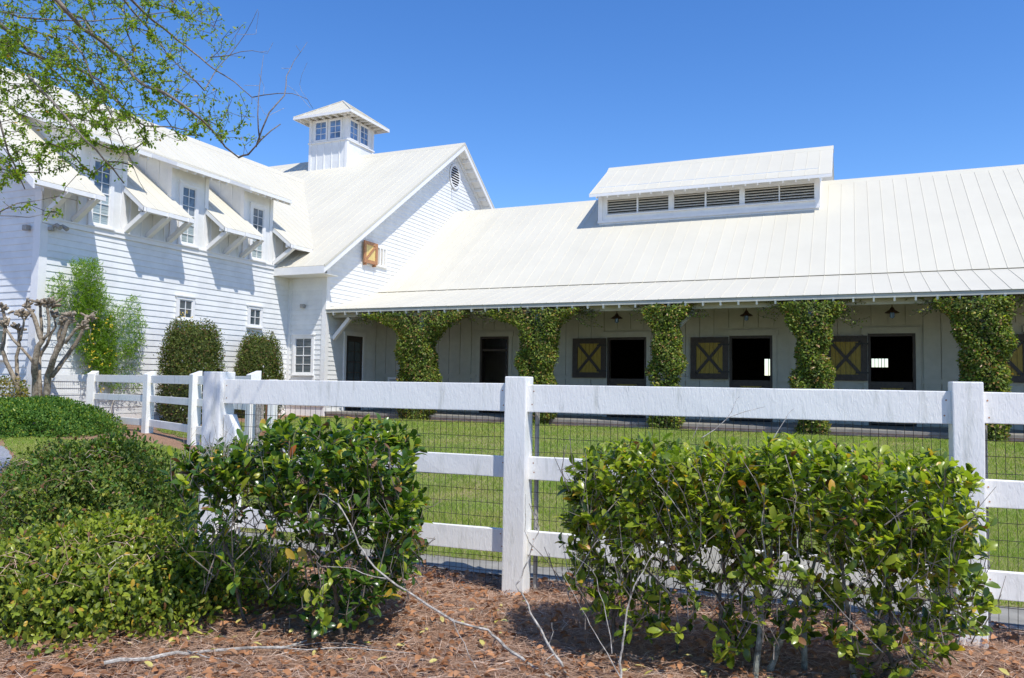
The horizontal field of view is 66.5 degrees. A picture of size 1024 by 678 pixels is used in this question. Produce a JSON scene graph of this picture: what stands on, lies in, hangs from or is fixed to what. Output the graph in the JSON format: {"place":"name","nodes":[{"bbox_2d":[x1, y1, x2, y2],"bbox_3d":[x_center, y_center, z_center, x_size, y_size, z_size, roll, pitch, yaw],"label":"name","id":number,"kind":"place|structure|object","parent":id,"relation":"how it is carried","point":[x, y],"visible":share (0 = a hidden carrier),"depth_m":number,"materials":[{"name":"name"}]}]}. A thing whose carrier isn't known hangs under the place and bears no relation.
{"place":"outdoors","nodes":[
{"label":"outdoors","id":0,"kind":"place"},
{"bbox_2d":[0,446,11,472],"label":"gravel drive","id":1,"kind":"structure","parent":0,"point":[4,454],"depth_m":12.87,"materials":[{"name":"grey gravel"}]},
{"bbox_2d":[0,435,333,532],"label":"lawn","id":2,"kind":"structure","parent":0,"point":[258,531],"depth_m":13.12,"materials":[{"name":"green plant"}]},
{"bbox_2d":[0,415,1023,677],"bbox_3d":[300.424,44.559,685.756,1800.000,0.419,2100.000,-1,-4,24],"label":"ground","id":3,"kind":"structure","parent":0,"point":[176,443],"depth_m":4.62,"materials":[{"name":"brown soil"}]},
{"bbox_2d":[0,375,30,397],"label":"golden hedge","id":4,"kind":"object","parent":3,"relation":"on","point":[7,383],"visible":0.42,"depth_m":17.44,"materials":[{"name":"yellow plant"}]},
{"bbox_2d":[0,296,96,397],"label":"pruned tree","id":5,"kind":"object","parent":3,"relation":"on","point":[51,372],"visible":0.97,"depth_m":17.45,"materials":[{"name":"brown plant"}]},
{"bbox_2d":[0,395,127,438],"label":"round shrub","id":6,"kind":"object","parent":3,"relation":"on","point":[54,416],"visible":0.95,"depth_m":15.83,"materials":[{"name":"green plant"}]},
{"bbox_2d":[0,426,244,539],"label":"shrub","id":7,"kind":"object","parent":3,"relation":"on","point":[142,489],"visible":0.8,"depth_m":7.31,"materials":[{"name":"green plant"}]},
{"bbox_2d":[51,371,260,445],"bbox_3d":[-7.388,1.488,15.976,8.808,1.678,0.870,-2,-4,40],"label":"rail fence","id":8,"kind":"object","parent":3,"relation":"on","point":[149,399],"visible":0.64,"depth_m":16.43,"materials":[{"name":"white paint"}]},
{"bbox_2d":[0,0,312,220],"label":"overhanging tree","id":9,"kind":"object","parent":3,"relation":"on","point":[10,46],"visible":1,"depth_m":8.48,"materials":[{"name":"green plant"}]},
{"bbox_2d":[0,68,313,420],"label":"house wing","id":10,"kind":"structure","parent":3,"relation":"on","point":[217,235],"depth_m":21.39,"materials":[{"name":"white wood"}]},
{"bbox_2d":[0,311,8,359],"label":"window","id":11,"kind":"structure","parent":10,"relation":"in","point":[6,312],"depth_m":18.63,"materials":[{"name":"white paint"}]},
{"bbox_2d":[86,152,117,230],"bbox_3d":[-10.405,-3.726,19.818,0.110,1.845,0.760,-1,-4,24],"label":"window","id":12,"kind":"structure","parent":10,"relation":"in","point":[101,216],"depth_m":19.87,"materials":[{"name":"white paint"}]},
{"bbox_2d":[46,255,192,412],"bbox_3d":[-9.927,0.056,19.929,0.861,4.102,4.376,-1,-4,24],"label":"flowering vine","id":13,"kind":"object","parent":10,"relation":"attached to","point":[93,350],"visible":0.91,"depth_m":19.33,"materials":[{"name":"green plant"}]},
{"bbox_2d":[175,294,196,321],"bbox_3d":[-9.289,-0.867,22.250,0.110,0.725,0.710,-1,-4,24],"label":"window","id":14,"kind":"structure","parent":10,"relation":"in","point":[184,303],"depth_m":22.24,"materials":[{"name":"white paint"}]},
{"bbox_2d":[176,180,200,248],"bbox_3d":[-9.271,-3.563,22.406,0.110,1.845,0.760,-1,-4,24],"label":"window","id":15,"kind":"structure","parent":10,"relation":"in","point":[188,199],"depth_m":22.47,"materials":[{"name":"white paint"}]},
{"bbox_2d":[246,304,264,328],"bbox_3d":[-8.155,-0.704,24.837,0.110,0.725,0.710,-1,-4,24],"label":"window","id":16,"kind":"structure","parent":10,"relation":"in","point":[254,312],"depth_m":24.83,"materials":[{"name":"white paint"}]},
{"bbox_2d":[247,202,267,262],"bbox_3d":[-8.133,-3.399,25.003,0.110,1.845,0.760,-1,-4,24],"label":"window","id":17,"kind":"structure","parent":10,"relation":"in","point":[257,219],"depth_m":25.06,"materials":[{"name":"white paint"}]},
{"bbox_2d":[153,315,228,423],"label":"clipped shrub","id":18,"kind":"object","parent":3,"relation":"on","point":[204,346],"visible":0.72,"depth_m":19.94,"materials":[{"name":"green plant"}]},
{"bbox_2d":[0,503,427,671],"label":"shrub","id":19,"kind":"object","parent":3,"relation":"on","point":[56,606],"visible":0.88,"depth_m":4.70,"materials":[{"name":"green plant"}]},
{"bbox_2d":[0,442,200,608],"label":"fallen straw","id":20,"kind":"object","parent":19,"relation":"on","point":[77,537],"visible":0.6,"depth_m":4.71,"materials":[{"name":"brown plant"}]},
{"bbox_2d":[101,532,326,620],"bbox_3d":[-1.954,1.610,5.430,1.388,0.501,1.293,-1,-4,24],"label":"shrub","id":21,"kind":"object","parent":3,"relation":"on","point":[279,563],"visible":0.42,"depth_m":5.18,"materials":[{"name":"green plant"}]},
{"bbox_2d":[221,414,240,536],"bbox_3d":[-2.431,1.378,6.766,0.130,1.440,0.100,0,-3,20],"label":"stub post","id":22,"kind":"object","parent":3,"relation":"on","point":[229,421],"visible":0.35,"depth_m":6.76,"materials":[{"name":"white paint"}]},
{"bbox_2d":[232,329,285,418],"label":"clipped shrub","id":23,"kind":"object","parent":3,"relation":"on","point":[259,353],"visible":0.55,"depth_m":23.47,"materials":[{"name":"green plant"}]},
{"bbox_2d":[255,379,277,443],"bbox_3d":[-3.564,1.380,12.519,1.330,1.450,0.100,-1,-4,24],"label":"fence post","id":24,"kind":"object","parent":3,"relation":"on","point":[269,410],"depth_m":12.71,"materials":[{"name":"white paint"}]},
{"bbox_2d":[160,413,443,637],"bbox_3d":[-1.339,1.146,4.944,1.803,1.397,1.233,1,-3,-3],"label":"clipped bush","id":25,"kind":"object","parent":3,"relation":"on","point":[215,470],"visible":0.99,"depth_m":4.67,"materials":[{"name":"green plant"}]},
{"bbox_2d":[270,100,506,415],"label":"gabled barn","id":26,"kind":"structure","parent":3,"relation":"on","point":[377,221],"depth_m":29.95,"materials":[{"name":"white wood"}]},
{"bbox_2d":[290,334,315,375],"bbox_3d":[-6.950,0.529,25.971,0.920,1.385,0.110,-1,-4,24],"label":"window","id":27,"kind":"structure","parent":26,"relation":"in","point":[303,344],"depth_m":25.99,"materials":[{"name":"white paint"}]},
{"bbox_2d":[314,120,327,141],"bbox_3d":[-8.758,-9.532,35.811,0.740,0.970,0.070,-1,-4,24],"label":"window","id":28,"kind":"structure","parent":26,"relation":"in","point":[320,127],"depth_m":35.81,"materials":[{"name":"glass"}]},
{"bbox_2d":[328,117,342,139],"bbox_3d":[-8.025,-9.539,35.491,0.740,0.970,0.070,-1,-4,24],"label":"window","id":29,"kind":"structure","parent":26,"relation":"in","point":[335,126],"depth_m":35.49,"materials":[{"name":"glass"}]},
{"bbox_2d":[345,335,362,410],"bbox_3d":[-5.507,1.184,27.118,0.028,2.570,0.980,-1,-4,24],"label":"porch door","id":30,"kind":"structure","parent":26,"relation":"in","point":[354,339],"depth_m":27.17,"materials":[{"name":"brown paint"}]},
{"bbox_2d":[349,118,358,142],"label":"window","id":31,"kind":"structure","parent":26,"relation":"in","point":[353,124],"depth_m":35.66,"materials":[{"name":"glass"}]},
{"bbox_2d":[359,123,369,147],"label":"window","id":32,"kind":"structure","parent":26,"relation":"in","point":[363,130],"depth_m":36.39,"materials":[{"name":"white paint"}]},
{"bbox_2d":[322,492,553,677],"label":"leaning branch","id":33,"kind":"object","parent":3,"relation":"on","point":[466,624],"visible":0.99,"depth_m":4.37,"materials":[{"name":"grey plant"}]},
{"bbox_2d":[6,596,1009,677],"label":"yellow leaf litter","id":34,"kind":"object","parent":3,"relation":"on","point":[703,672],"visible":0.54,"depth_m":4.51,"materials":[{"name":"yellow plant"}]},
{"bbox_2d":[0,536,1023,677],"bbox_3d":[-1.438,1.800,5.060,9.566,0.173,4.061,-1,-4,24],"label":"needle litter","id":35,"kind":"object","parent":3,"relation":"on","point":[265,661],"visible":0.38,"depth_m":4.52,"materials":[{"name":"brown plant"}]},
{"bbox_2d":[104,630,406,664],"bbox_3d":[-1.409,1.755,4.470,1.643,0.035,0.590,2,-3,-14],"label":"fallen branch","id":36,"kind":"object","parent":35,"relation":"on","point":[120,659],"visible":0.84,"depth_m":4.36,"materials":[{"name":"grey wood"}]},
{"bbox_2d":[293,576,429,648],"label":"fallen branch","id":37,"kind":"object","parent":35,"relation":"on","point":[366,619],"visible":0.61,"depth_m":4.98,"materials":[{"name":"grey wood"}]},
{"bbox_2d":[515,494,568,677],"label":"upright twig","id":38,"kind":"object","parent":3,"relation":"on","point":[548,643],"visible":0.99,"depth_m":4.34,"materials":[{"name":"grey wood"}]},
{"bbox_2d":[562,553,652,677],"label":"leaning branch","id":39,"kind":"object","parent":3,"relation":"on","point":[620,667],"visible":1,"depth_m":4.02,"materials":[{"name":"grey plant"}]},
{"bbox_2d":[198,371,1023,647],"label":"rail fence","id":40,"kind":"object","parent":3,"relation":"on","point":[966,412],"visible":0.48,"depth_m":5.74,"materials":[{"name":"white paint"}]},
{"bbox_2d":[325,145,1023,440],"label":"stable wing","id":41,"kind":"structure","parent":3,"relation":"on","point":[724,242],"depth_m":25.08,"materials":[{"name":"white metal"}]},
{"bbox_2d":[388,377,398,381],"bbox_3d":[-3.927,1.909,27.747,1.170,1.100,0.120,-1,-4,24],"label":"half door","id":42,"kind":"structure","parent":41,"relation":"in","point":[390,379],"depth_m":27.91,"materials":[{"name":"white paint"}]},
{"bbox_2d":[352,305,486,419],"bbox_3d":[-3.019,0.770,24.339,4.905,3.636,1.180,-1,-4,24],"label":"climbing vine","id":43,"kind":"object","parent":41,"relation":"attached to","point":[411,350],"visible":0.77,"depth_m":24.00,"materials":[{"name":"green plant"}]},
{"bbox_2d":[473,306,602,424],"bbox_3d":[0.590,0.731,22.738,4.161,3.633,1.190,-1,-4,24],"label":"climbing vine","id":44,"kind":"object","parent":41,"relation":"attached to","point":[531,338],"visible":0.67,"depth_m":22.41,"materials":[{"name":"green plant"}]},
{"bbox_2d":[572,338,606,377],"bbox_3d":[2.478,0.607,24.989,1.140,1.260,0.062,-1,-4,24],"label":"stall door","id":45,"kind":"structure","parent":41,"relation":"in","point":[593,359],"depth_m":24.98,"materials":[{"name":"yellow paint"}]},
{"bbox_2d":[611,311,622,322],"bbox_3d":[3.154,-0.898,23.499,0.370,0.863,0.364,-1,-4,24],"label":"barn lamp","id":46,"kind":"object","parent":41,"relation":"hanging from","point":[616,317],"visible":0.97,"depth_m":23.44,"materials":[{"name":"brown metal"}]},
{"bbox_2d":[609,379,643,416],"bbox_3d":[3.616,1.841,24.555,1.140,1.180,0.062,-1,-4,24],"label":"lower stall door","id":47,"kind":"structure","parent":41,"relation":"in","point":[612,382],"depth_m":24.56,"materials":[{"name":"brown paint"}]},
{"bbox_2d":[629,300,710,428],"bbox_3d":[4.219,0.700,21.165,2.410,3.640,1.168,-1,-4,24],"label":"climbing vine","id":48,"kind":"object","parent":41,"relation":"attached to","point":[667,342],"visible":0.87,"depth_m":20.93,"materials":[{"name":"green plant"}]},
{"bbox_2d":[690,337,728,378],"bbox_3d":[5.941,0.573,23.474,1.140,1.260,0.062,-1,-4,24],"label":"stall door","id":49,"kind":"structure","parent":41,"relation":"in","point":[703,365],"depth_m":23.47,"materials":[{"name":"brown paint"}]},
{"bbox_2d":[740,308,752,320],"bbox_3d":[6.599,-0.932,21.992,0.370,0.863,0.364,-1,-4,24],"label":"barn lamp","id":50,"kind":"object","parent":41,"relation":"attached to","point":[746,314],"visible":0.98,"depth_m":21.93,"materials":[{"name":"brown metal"}]},
{"bbox_2d":[732,380,769,420],"bbox_3d":[7.060,1.807,23.048,1.100,1.180,0.062,-1,-4,24],"label":"lower stall door","id":51,"kind":"structure","parent":41,"relation":"in","point":[735,383],"depth_m":23.06,"materials":[{"name":"brown paint"}]},
{"bbox_2d":[757,298,867,434],"bbox_3d":[7.564,0.680,19.700,2.710,3.632,1.180,-1,-4,24],"label":"climbing vine","id":52,"kind":"object","parent":41,"relation":"attached to","point":[807,353],"visible":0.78,"depth_m":19.43,"materials":[{"name":"green plant"}]},
{"bbox_2d":[826,336,868,380],"bbox_3d":[9.395,0.539,21.964,1.140,1.260,0.062,-1,-4,24],"label":"stall door","id":53,"kind":"structure","parent":41,"relation":"in","point":[851,364],"depth_m":21.91,"materials":[{"name":"brown paint"}]},
{"bbox_2d":[871,382,912,424],"bbox_3d":[10.496,1.774,21.546,1.060,1.180,0.062,-1,-4,24],"label":"lower stall door","id":54,"kind":"structure","parent":41,"relation":"in","point":[874,385],"depth_m":21.55,"materials":[{"name":"brown paint"}]},
{"bbox_2d":[885,305,899,317],"bbox_3d":[9.979,-0.966,20.513,0.370,0.863,0.364,-1,-4,24],"label":"barn lamp","id":55,"kind":"object","parent":41,"relation":"attached to","point":[891,311],"visible":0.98,"depth_m":20.45,"materials":[{"name":"brown metal"}]},
{"bbox_2d":[903,294,1023,441],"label":"climbing vine","id":56,"kind":"object","parent":41,"relation":"attached to","point":[999,347],"visible":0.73,"depth_m":17.96,"materials":[{"name":"green plant"}]},
{"bbox_2d":[1006,334,1023,382],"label":"stall door","id":57,"kind":"structure","parent":41,"relation":"in","point":[1016,362],"depth_m":20.31,"materials":[{"name":"brown paint"}]},
{"bbox_2d":[528,396,1005,677],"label":"clipped bush","id":58,"kind":"object","parent":3,"relation":"on","point":[753,485],"visible":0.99,"depth_m":4.11,"materials":[{"name":"green plant"}]},
{"bbox_2d":[0,0,1023,375],"label":"sky","id":59,"kind":"structure","parent":0,"point":[544,98],"materials":[{"name":"blue"}]},
{"bbox_2d":[157,415,1023,607],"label":"lawn","id":60,"kind":"structure","parent":0,"point":[560,565],"depth_m":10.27,"materials":[{"name":"green plant"}]},
{"bbox_2d":[240,532,1023,628],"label":"garden path","id":61,"kind":"structure","parent":0,"point":[1016,616],"depth_m":6.25,"materials":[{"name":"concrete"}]}
]}

